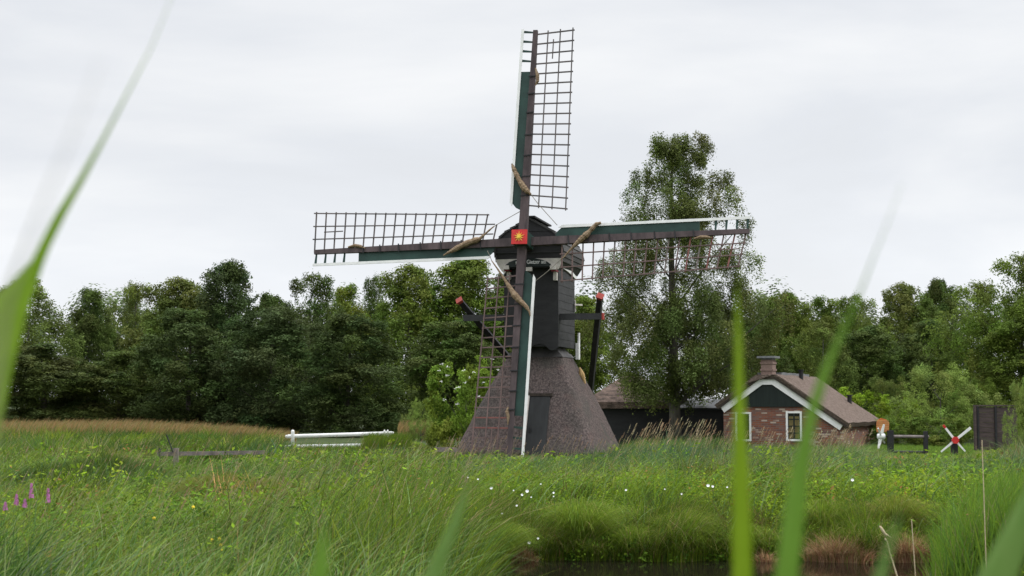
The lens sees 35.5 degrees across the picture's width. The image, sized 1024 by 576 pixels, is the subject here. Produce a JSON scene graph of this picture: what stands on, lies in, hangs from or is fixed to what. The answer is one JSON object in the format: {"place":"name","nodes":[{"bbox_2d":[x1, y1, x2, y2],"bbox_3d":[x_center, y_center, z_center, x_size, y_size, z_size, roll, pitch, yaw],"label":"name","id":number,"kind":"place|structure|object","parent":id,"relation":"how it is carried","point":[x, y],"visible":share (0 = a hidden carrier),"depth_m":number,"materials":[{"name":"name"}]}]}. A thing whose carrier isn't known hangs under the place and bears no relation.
{"place":"outdoors","nodes":[
{"label":"outdoors","id":0,"kind":"place"},
{"bbox_2d":[5,403,973,575],"bbox_3d":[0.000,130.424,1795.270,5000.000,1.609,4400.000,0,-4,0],"label":"ground","id":1,"kind":"structure","parent":0,"point":[338,440],"depth_m":71.62,"materials":[{"name":"green plant"}]},
{"bbox_2d":[3,502,7,534],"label":"pink flower","id":2,"kind":"object","parent":1,"relation":"on","point":[5,505],"visible":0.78,"depth_m":17.86,"materials":[{"name":"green plant"}]},
{"bbox_2d":[13,494,18,531],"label":"pink flower","id":3,"kind":"object","parent":1,"relation":"on","point":[16,500],"visible":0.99,"depth_m":17.87,"materials":[{"name":"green plant"}]},
{"bbox_2d":[22,498,27,531],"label":"pink flower","id":4,"kind":"object","parent":1,"relation":"on","point":[24,505],"visible":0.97,"depth_m":17.87,"materials":[{"name":"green plant"}]},
{"bbox_2d":[28,483,33,526],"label":"pink flower","id":5,"kind":"object","parent":1,"relation":"on","point":[31,491],"visible":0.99,"depth_m":17.87,"materials":[{"name":"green plant"}]},
{"bbox_2d":[0,279,86,413],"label":"birch tree","id":6,"kind":"object","parent":1,"relation":"on","point":[49,326],"visible":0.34,"depth_m":91.95,"materials":[{"name":"green plant"}]},
{"bbox_2d":[45,488,50,530],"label":"pink flower","id":7,"kind":"object","parent":1,"relation":"on","point":[48,496],"visible":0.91,"depth_m":17.87,"materials":[{"name":"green plant"}]},
{"bbox_2d":[0,61,99,369],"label":"reed leaf","id":8,"kind":"object","parent":1,"relation":"on","point":[4,314],"visible":1,"depth_m":0.62,"materials":[{"name":"green plant"}]},
{"bbox_2d":[0,461,107,490],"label":"sedge clump","id":9,"kind":"object","parent":1,"relation":"on","point":[35,471],"visible":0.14,"depth_m":28.54,"materials":[{"name":"green plant"}]},
{"bbox_2d":[2,342,120,421],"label":"willow tree","id":10,"kind":"object","parent":1,"relation":"on","point":[56,370],"visible":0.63,"depth_m":84.53,"materials":[{"name":"green plant"}]},
{"bbox_2d":[0,0,170,427],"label":"reed leaf","id":11,"kind":"object","parent":1,"relation":"on","point":[25,287],"visible":0.95,"depth_m":1.41,"materials":[{"name":"green plant"}]},
{"bbox_2d":[57,286,125,418],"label":"alder tree","id":12,"kind":"object","parent":1,"relation":"on","point":[89,327],"visible":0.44,"depth_m":99.61,"materials":[{"name":"green plant"}]},
{"bbox_2d":[14,452,198,486],"bbox_3d":[-7.566,3.470,29.863,3.906,0.870,3.823,0,-4,0],"label":"sedge clump","id":13,"kind":"object","parent":1,"relation":"on","point":[118,460],"visible":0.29,"depth_m":29.61,"materials":[{"name":"green plant"}]},
{"bbox_2d":[51,350,199,421],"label":"willow tree","id":14,"kind":"object","parent":1,"relation":"on","point":[124,385],"visible":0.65,"depth_m":85.56,"materials":[{"name":"green plant"}]},
{"bbox_2d":[100,277,162,414],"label":"birch tree","id":15,"kind":"object","parent":1,"relation":"on","point":[131,293],"visible":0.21,"depth_m":104.17,"materials":[{"name":"green plant"}]},
{"bbox_2d":[114,276,225,415],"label":"alder tree","id":16,"kind":"object","parent":1,"relation":"on","point":[188,293],"visible":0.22,"depth_m":97.32,"materials":[{"name":"green plant"}]},
{"bbox_2d":[123,306,256,423],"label":"willow tree","id":17,"kind":"object","parent":1,"relation":"on","point":[188,372],"visible":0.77,"depth_m":82.66,"materials":[{"name":"green plant"}]},
{"bbox_2d":[157,434,264,467],"bbox_3d":[-7.692,4.224,40.853,2.714,0.981,0.271,0,-4,-6],"label":"wooden fence","id":18,"kind":"object","parent":1,"relation":"on","point":[191,453],"visible":0.71,"depth_m":40.88,"materials":[{"name":"grey wood"}]},
{"bbox_2d":[131,469,296,501],"bbox_3d":[-4.625,3.293,25.852,3.337,0.738,3.414,0,-4,0],"label":"sedge clump","id":19,"kind":"object","parent":1,"relation":"on","point":[226,476],"visible":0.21,"depth_m":25.62,"materials":[{"name":"green plant"}]},
{"bbox_2d":[0,415,432,440],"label":"flowering reed bed","id":20,"kind":"object","parent":1,"relation":"on","point":[130,424],"visible":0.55,"depth_m":73.03,"materials":[{"name":"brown plant"}]},
{"bbox_2d":[185,258,278,419],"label":"alder tree","id":21,"kind":"object","parent":1,"relation":"on","point":[231,276],"visible":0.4,"depth_m":91.39,"materials":[{"name":"green plant"}]},
{"bbox_2d":[194,306,348,433],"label":"willow tree","id":22,"kind":"object","parent":1,"relation":"on","point":[252,412],"visible":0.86,"depth_m":80.69,"materials":[{"name":"green plant"}]},
{"bbox_2d":[237,294,305,420],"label":"alder tree","id":23,"kind":"object","parent":1,"relation":"on","point":[278,298],"visible":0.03,"depth_m":97.84,"materials":[{"name":"green plant"}]},
{"bbox_2d":[260,272,344,431],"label":"alder tree","id":24,"kind":"object","parent":1,"relation":"on","point":[320,290],"visible":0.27,"depth_m":93.67,"materials":[{"name":"green plant"}]},
{"bbox_2d":[311,524,328,575],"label":"reed leaf","id":25,"kind":"object","parent":1,"relation":"on","point":[320,567],"visible":1,"depth_m":1.09,"materials":[{"name":"green plant"}]},
{"bbox_2d":[285,430,392,448],"bbox_3d":[-5.792,5.196,53.720,3.699,0.871,0.226,0,-4,0],"label":"white railing","id":26,"kind":"object","parent":1,"relation":"on","point":[325,435],"visible":0.55,"depth_m":53.73,"materials":[{"name":"paint"}]},
{"bbox_2d":[274,311,408,437],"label":"willow tree","id":27,"kind":"object","parent":1,"relation":"on","point":[353,412],"visible":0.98,"depth_m":78.20,"materials":[{"name":"green plant"}]},
{"bbox_2d":[314,282,373,429],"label":"alder tree","id":28,"kind":"object","parent":1,"relation":"on","point":[348,292],"visible":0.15,"depth_m":98.74,"materials":[{"name":"green plant"}]},
{"bbox_2d":[361,271,401,428],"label":"alder tree","id":29,"kind":"object","parent":1,"relation":"on","point":[371,293],"visible":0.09,"depth_m":100.88,"materials":[{"name":"green plant"}]},
{"bbox_2d":[324,492,481,519],"bbox_3d":[-1.504,2.967,20.850,2.390,0.643,2.487,0,-4,0],"label":"sedge clump","id":30,"kind":"object","parent":1,"relation":"on","point":[380,502],"visible":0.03,"depth_m":20.77,"materials":[{"name":"green plant"}]},
{"bbox_2d":[355,262,464,431],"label":"alder tree","id":31,"kind":"object","parent":1,"relation":"on","point":[408,309],"visible":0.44,"depth_m":94.16,"materials":[{"name":"green plant"}]},
{"bbox_2d":[400,397,434,440],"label":"willow bush","id":32,"kind":"object","parent":1,"relation":"on","point":[416,405],"visible":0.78,"depth_m":71.61,"materials":[{"name":"green plant"}]},
{"bbox_2d":[272,459,563,575],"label":"water edge grass","id":33,"kind":"structure","parent":1,"relation":"on","point":[487,550],"depth_m":15.87,"materials":[{"name":"green plant"}]},
{"bbox_2d":[0,418,873,569],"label":"reed plumes","id":34,"kind":"object","parent":1,"relation":"on","point":[706,438],"visible":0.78,"depth_m":34.69,"materials":[{"name":"beige plant"}]},
{"bbox_2d":[380,318,511,434],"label":"willow tree","id":35,"kind":"object","parent":1,"relation":"on","point":[426,357],"visible":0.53,"depth_m":83.89,"materials":[{"name":"green plant"}]},
{"bbox_2d":[435,447,456,451],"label":"wooden beam","id":36,"kind":"structure","parent":1,"relation":"on","point":[442,449],"depth_m":46.78,"materials":[{"name":"grey wood"}]},
{"bbox_2d":[425,482,468,575],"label":"reed leaf","id":37,"kind":"object","parent":1,"relation":"on","point":[439,559],"visible":1,"depth_m":1.39,"materials":[{"name":"green plant"}]},
{"bbox_2d":[417,355,498,452],"bbox_3d":[-1.630,4.077,54.852,3.191,3.590,3.749,0,-4,0],"label":"elder bush","id":38,"kind":"object","parent":1,"relation":"on","point":[442,429],"visible":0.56,"depth_m":54.59,"materials":[{"name":"green plant"}]},
{"bbox_2d":[406,259,511,399],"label":"alder tree","id":39,"kind":"object","parent":1,"relation":"on","point":[461,273],"visible":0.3,"depth_m":95.69,"materials":[{"name":"green plant"}]},
{"bbox_2d":[471,274,511,364],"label":"alder tree","id":40,"kind":"object","parent":1,"relation":"on","point":[501,281],"visible":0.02,"depth_m":98.87,"materials":[{"name":"green plant"}]},
{"bbox_2d":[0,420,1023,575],"bbox_3d":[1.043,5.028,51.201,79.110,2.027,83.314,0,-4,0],"label":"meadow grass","id":41,"kind":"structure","parent":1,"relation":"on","point":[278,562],"depth_m":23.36,"materials":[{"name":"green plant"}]},
{"bbox_2d":[0,423,1023,502],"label":"reeds","id":42,"kind":"object","parent":1,"relation":"on","point":[840,455],"visible":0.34,"depth_m":34.37,"materials":[{"name":"green plant"}]},
{"bbox_2d":[0,438,1023,575],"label":"leafy weeds","id":43,"kind":"object","parent":1,"relation":"on","point":[825,482],"visible":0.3,"depth_m":26.38,"materials":[{"name":"green plant"}]},
{"bbox_2d":[9,274,1020,408],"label":"wood","id":44,"kind":"object","parent":1,"relation":"on","point":[108,300],"visible":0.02,"depth_m":108.74,"materials":[{"name":"green plant"}]},
{"bbox_2d":[491,518,557,565],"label":"sedge clump","id":45,"kind":"object","parent":1,"relation":"on","point":[518,544],"visible":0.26,"depth_m":23.23,"materials":[{"name":"green plant"}]},
{"bbox_2d":[511,541,541,561],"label":"dry tussock","id":46,"kind":"object","parent":1,"relation":"on","point":[526,555],"visible":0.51,"depth_m":23.88,"materials":[{"name":"brown plant"}]},
{"bbox_2d":[313,27,749,457],"bbox_3d":[0.138,-1.340,48.701,10.380,13.296,9.881,2,-5,-27],"label":"windmill","id":47,"kind":"object","parent":1,"relation":"on","point":[541,389],"visible":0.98,"depth_m":48.42,"materials":[{"name":"wood"}]},
{"bbox_2d":[524,396,550,454],"bbox_3d":[0.786,4.124,48.031,0.632,1.761,0.995,-1,-4,14],"label":"door","id":48,"kind":"structure","parent":47,"relation":"in","point":[538,412],"depth_m":47.91,"materials":[{"name":"paint"}]},
{"bbox_2d":[521,494,646,544],"bbox_3d":[1.133,3.595,24.507,2.374,0.915,2.448,0,-4,0],"label":"sedge clump","id":49,"kind":"object","parent":1,"relation":"on","point":[594,519],"visible":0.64,"depth_m":24.25,"materials":[{"name":"green plant"}]},
{"bbox_2d":[565,293,632,393],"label":"alder tree","id":50,"kind":"object","parent":1,"relation":"on","point":[602,377],"visible":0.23,"depth_m":94.11,"materials":[{"name":"green plant"}]},
{"bbox_2d":[594,523,665,551],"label":"sedge clump","id":51,"kind":"object","parent":1,"relation":"on","point":[633,528],"visible":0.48,"depth_m":24.04,"materials":[{"name":"green plant"}]},
{"bbox_2d":[594,376,668,443],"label":"thatched barn","id":52,"kind":"structure","parent":1,"relation":"on","point":[622,419],"depth_m":65.76,"materials":[{"name":"black wood"}]},
{"bbox_2d":[430,476,934,562],"bbox_3d":[2.920,3.423,24.334,9.822,1.378,2.857,0,-4,0],"label":"bank sedge","id":53,"kind":"object","parent":1,"relation":"on","point":[664,548],"visible":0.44,"depth_m":23.96,"materials":[{"name":"green plant"}]},
{"bbox_2d":[640,504,731,541],"bbox_3d":[2.658,3.685,24.402,1.817,0.773,1.825,0,-4,0],"label":"sedge clump","id":54,"kind":"object","parent":1,"relation":"on","point":[685,517],"visible":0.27,"depth_m":24.22,"materials":[{"name":"green plant"}]},
{"bbox_2d":[578,130,797,442],"bbox_3d":[6.853,0.055,63.905,8.580,12.881,7.320,0,-4,0],"label":"birch tree","id":55,"kind":"object","parent":1,"relation":"on","point":[669,322],"visible":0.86,"depth_m":62.72,"materials":[{"name":"green plant"}]},
{"bbox_2d":[680,399,723,440],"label":"boarded shed","id":56,"kind":"structure","parent":1,"relation":"on","point":[712,412],"depth_m":64.77,"materials":[{"name":"black wood"}]},
{"bbox_2d":[732,288,751,575],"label":"reed leaf","id":57,"kind":"object","parent":1,"relation":"on","point":[741,555],"visible":1,"depth_m":1.34,"materials":[{"name":"green plant"}]},
{"bbox_2d":[715,523,780,548],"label":"sedge clump","id":58,"kind":"object","parent":1,"relation":"on","point":[758,536],"visible":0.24,"depth_m":24.10,"materials":[{"name":"green plant"}]},
{"bbox_2d":[722,318,794,394],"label":"alder tree","id":59,"kind":"object","parent":1,"relation":"on","point":[785,366],"visible":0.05,"depth_m":91.34,"materials":[{"name":"green plant"}]},
{"bbox_2d":[752,545,777,562],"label":"dry tussock","id":60,"kind":"object","parent":1,"relation":"on","point":[768,558],"visible":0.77,"depth_m":23.74,"materials":[{"name":"brown plant"}]},
{"bbox_2d":[745,290,828,381],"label":"alder tree","id":61,"kind":"object","parent":1,"relation":"on","point":[806,311],"visible":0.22,"depth_m":95.36,"materials":[{"name":"green plant"}]},
{"bbox_2d":[715,356,878,447],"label":"brick cottage","id":62,"kind":"structure","parent":1,"relation":"on","point":[777,403],"depth_m":60.88,"materials":[{"name":"red brick"}]},
{"bbox_2d":[746,412,751,440],"bbox_3d":[8.851,5.297,61.157,0.615,1.109,0.050,-2,-4,23],"label":"window","id":63,"kind":"structure","parent":62,"relation":"in","point":[748,414],"depth_m":61.07,"materials":[{"name":"white paint"}]},
{"bbox_2d":[786,411,801,440],"bbox_3d":[10.648,5.216,60.399,0.612,1.125,0.050,-2,-4,23],"label":"window","id":64,"kind":"structure","parent":62,"relation":"in","point":[793,419],"depth_m":60.40,"materials":[{"name":"white paint"}]},
{"bbox_2d":[778,496,866,530],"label":"sedge clump","id":65,"kind":"object","parent":1,"relation":"on","point":[818,506],"visible":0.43,"depth_m":24.79,"materials":[{"name":"green plant"}]},
{"bbox_2d":[788,319,861,394],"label":"birch tree","id":66,"kind":"object","parent":1,"relation":"on","point":[814,356],"visible":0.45,"depth_m":83.54,"materials":[{"name":"green plant"}]},
{"bbox_2d":[794,295,863,390],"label":"alder tree","id":67,"kind":"object","parent":1,"relation":"on","point":[826,313],"visible":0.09,"depth_m":98.90,"materials":[{"name":"green plant"}]},
{"bbox_2d":[775,185,901,575],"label":"reed leaf","id":68,"kind":"object","parent":1,"relation":"on","point":[789,552],"visible":1,"depth_m":1.19,"materials":[{"name":"green plant"}]},
{"bbox_2d":[801,530,896,563],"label":"dry tussock","id":69,"kind":"object","parent":1,"relation":"on","point":[835,552],"visible":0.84,"depth_m":23.65,"materials":[{"name":"brown plant"}]},
{"bbox_2d":[837,387,882,436],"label":"yellow green bush","id":70,"kind":"object","parent":1,"relation":"on","point":[869,396],"visible":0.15,"depth_m":73.51,"materials":[{"name":"green plant"}]},
{"bbox_2d":[824,290,897,401],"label":"alder tree","id":71,"kind":"object","parent":1,"relation":"on","point":[851,300],"visible":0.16,"depth_m":96.77,"materials":[{"name":"green plant"}]},
{"bbox_2d":[823,324,914,417],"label":"alder tree","id":72,"kind":"object","parent":1,"relation":"on","point":[866,338],"visible":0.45,"depth_m":85.12,"materials":[{"name":"green plant"}]},
{"bbox_2d":[876,418,893,452],"bbox_3d":[12.208,4.930,52.791,0.724,1.268,0.502,2,-5,-27],"label":"toy windmill","id":73,"kind":"object","parent":1,"relation":"on","point":[882,425],"visible":0.98,"depth_m":52.72,"materials":[{"name":"white wood"}]},
{"bbox_2d":[874,512,900,575],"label":"reed leaf","id":74,"kind":"object","parent":1,"relation":"on","point":[882,567],"visible":1,"depth_m":0.99,"materials":[{"name":"green plant"}]},
{"bbox_2d":[879,526,897,575],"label":"dry reed","id":75,"kind":"object","parent":1,"relation":"on","point":[883,532],"visible":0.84,"depth_m":11.89,"materials":[{"name":"plant"}]},
{"bbox_2d":[858,374,931,439],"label":"willow bush","id":76,"kind":"object","parent":1,"relation":"on","point":[887,386],"visible":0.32,"depth_m":73.58,"materials":[{"name":"green plant"}]},
{"bbox_2d":[868,415,922,444],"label":"hedge bush","id":77,"kind":"object","parent":1,"relation":"on","point":[901,423],"visible":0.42,"depth_m":64.52,"materials":[{"name":"green plant"}]},
{"bbox_2d":[847,492,944,534],"bbox_3d":[5.991,3.534,24.806,1.929,0.825,2.002,0,-4,0],"label":"sedge clump","id":78,"kind":"object","parent":1,"relation":"on","point":[911,512],"visible":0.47,"depth_m":24.58,"materials":[{"name":"green plant"}]},
{"bbox_2d":[874,394,920,441],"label":"yellow green bush","id":79,"kind":"object","parent":1,"relation":"on","point":[883,405],"visible":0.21,"depth_m":70.36,"materials":[{"name":"green plant"}]},
{"bbox_2d":[876,531,931,562],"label":"dry tussock","id":80,"kind":"object","parent":1,"relation":"on","point":[904,554],"visible":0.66,"depth_m":23.63,"materials":[{"name":"brown plant"}]},
{"bbox_2d":[865,281,952,409],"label":"birch tree","id":81,"kind":"object","parent":1,"relation":"on","point":[901,320],"visible":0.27,"depth_m":99.29,"materials":[{"name":"green plant"}]},
{"bbox_2d":[911,519,915,575],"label":"dead reed","id":82,"kind":"object","parent":1,"relation":"on","point":[913,547],"visible":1,"depth_m":12.88,"materials":[{"name":"plant"}]},
{"bbox_2d":[885,318,986,433],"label":"alder tree","id":83,"kind":"object","parent":1,"relation":"on","point":[914,343],"visible":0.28,"depth_m":87.19,"materials":[{"name":"green plant"}]},
{"bbox_2d":[904,414,973,446],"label":"hedge bush","id":84,"kind":"object","parent":1,"relation":"on","point":[934,438],"visible":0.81,"depth_m":63.51,"materials":[{"name":"green plant"}]},
{"bbox_2d":[886,362,1004,443],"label":"willow bush","id":85,"kind":"object","parent":1,"relation":"on","point":[917,374],"visible":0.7,"depth_m":67.28,"materials":[{"name":"green plant"}]},
{"bbox_2d":[918,277,975,404],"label":"alder tree","id":86,"kind":"object","parent":1,"relation":"on","point":[939,288],"visible":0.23,"depth_m":101.75,"materials":[{"name":"green plant"}]},
{"bbox_2d":[941,425,970,453],"bbox_3d":[14.588,5.023,52.686,1.037,1.069,0.380,0,-4,0],"label":"toy windmill","id":87,"kind":"object","parent":1,"relation":"on","point":[954,443],"visible":0.95,"depth_m":52.56,"materials":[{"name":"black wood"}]},
{"bbox_2d":[920,275,1015,437],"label":"alder tree","id":88,"kind":"object","parent":1,"relation":"on","point":[962,351],"visible":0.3,"depth_m":76.03,"materials":[{"name":"green plant"}]},
{"bbox_2d":[949,376,1013,441],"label":"willow bush","id":89,"kind":"object","parent":1,"relation":"on","point":[991,388],"visible":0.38,"depth_m":68.56,"materials":[{"name":"green plant"}]},
{"bbox_2d":[982,442,985,560],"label":"dead reed","id":90,"kind":"object","parent":1,"relation":"on","point":[984,501],"visible":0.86,"depth_m":12.91,"materials":[{"name":"plant"}]},
{"bbox_2d":[950,251,1023,432],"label":"alder tree","id":91,"kind":"object","parent":1,"relation":"on","point":[1017,309],"visible":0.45,"depth_m":72.12,"materials":[{"name":"green plant"}]},
{"bbox_2d":[966,317,1023,433],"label":"alder tree","id":92,"kind":"object","parent":1,"relation":"on","point":[997,340],"visible":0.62,"depth_m":69.50,"materials":[{"name":"green plant"}]},
{"bbox_2d":[973,405,1017,450],"bbox_3d":[17.171,5.002,56.801,1.582,1.695,0.140,0,-4,-4],"label":"board screen","id":93,"kind":"object","parent":1,"relation":"on","point":[995,413],"visible":0.7,"depth_m":56.78,"materials":[{"name":"black wood"}]},
{"bbox_2d":[978,492,1023,575],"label":"reed leaf","id":94,"kind":"object","parent":1,"relation":"on","point":[1005,557],"visible":1,"depth_m":1.29,"materials":[{"name":"green plant"}]},
{"bbox_2d":[1001,378,1023,451],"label":"leafy shrub","id":95,"kind":"object","parent":1,"relation":"on","point":[1016,392],"visible":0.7,"depth_m":45.93,"materials":[{"name":"green plant"}]},
{"bbox_2d":[0,0,1023,400],"label":"sky","id":96,"kind":"structure","parent":0,"point":[241,122],"materials":[{"name":"white"}]},
{"bbox_2d":[492,560,931,575],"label":"water","id":97,"kind":"structure","parent":0,"point":[635,568],"depth_m":22.83,"materials":[{"name":"black liquid"}]},
{"bbox_2d":[793,442,1001,457],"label":"lawn","id":98,"kind":"structure","parent":0,"point":[938,449],"depth_m":58.50,"materials":[{"name":"green plant"}]},
{"bbox_2d":[894,431,928,454],"bbox_3d":[13.164,5.144,52.768,1.180,0.839,0.160,0,-4,0],"label":"wooden fence","id":99,"kind":"object","parent":98,"relation":"on","point":[925,436],"visible":0.76,"depth_m":52.72,"materials":[{"name":"black wood"}]},
{"bbox_2d":[891,457,1023,575],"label":"tall bank grass","id":100,"kind":"structure","parent":0,"point":[961,555],"depth_m":16.20,"materials":[{"name":"green plant"}]}
]}

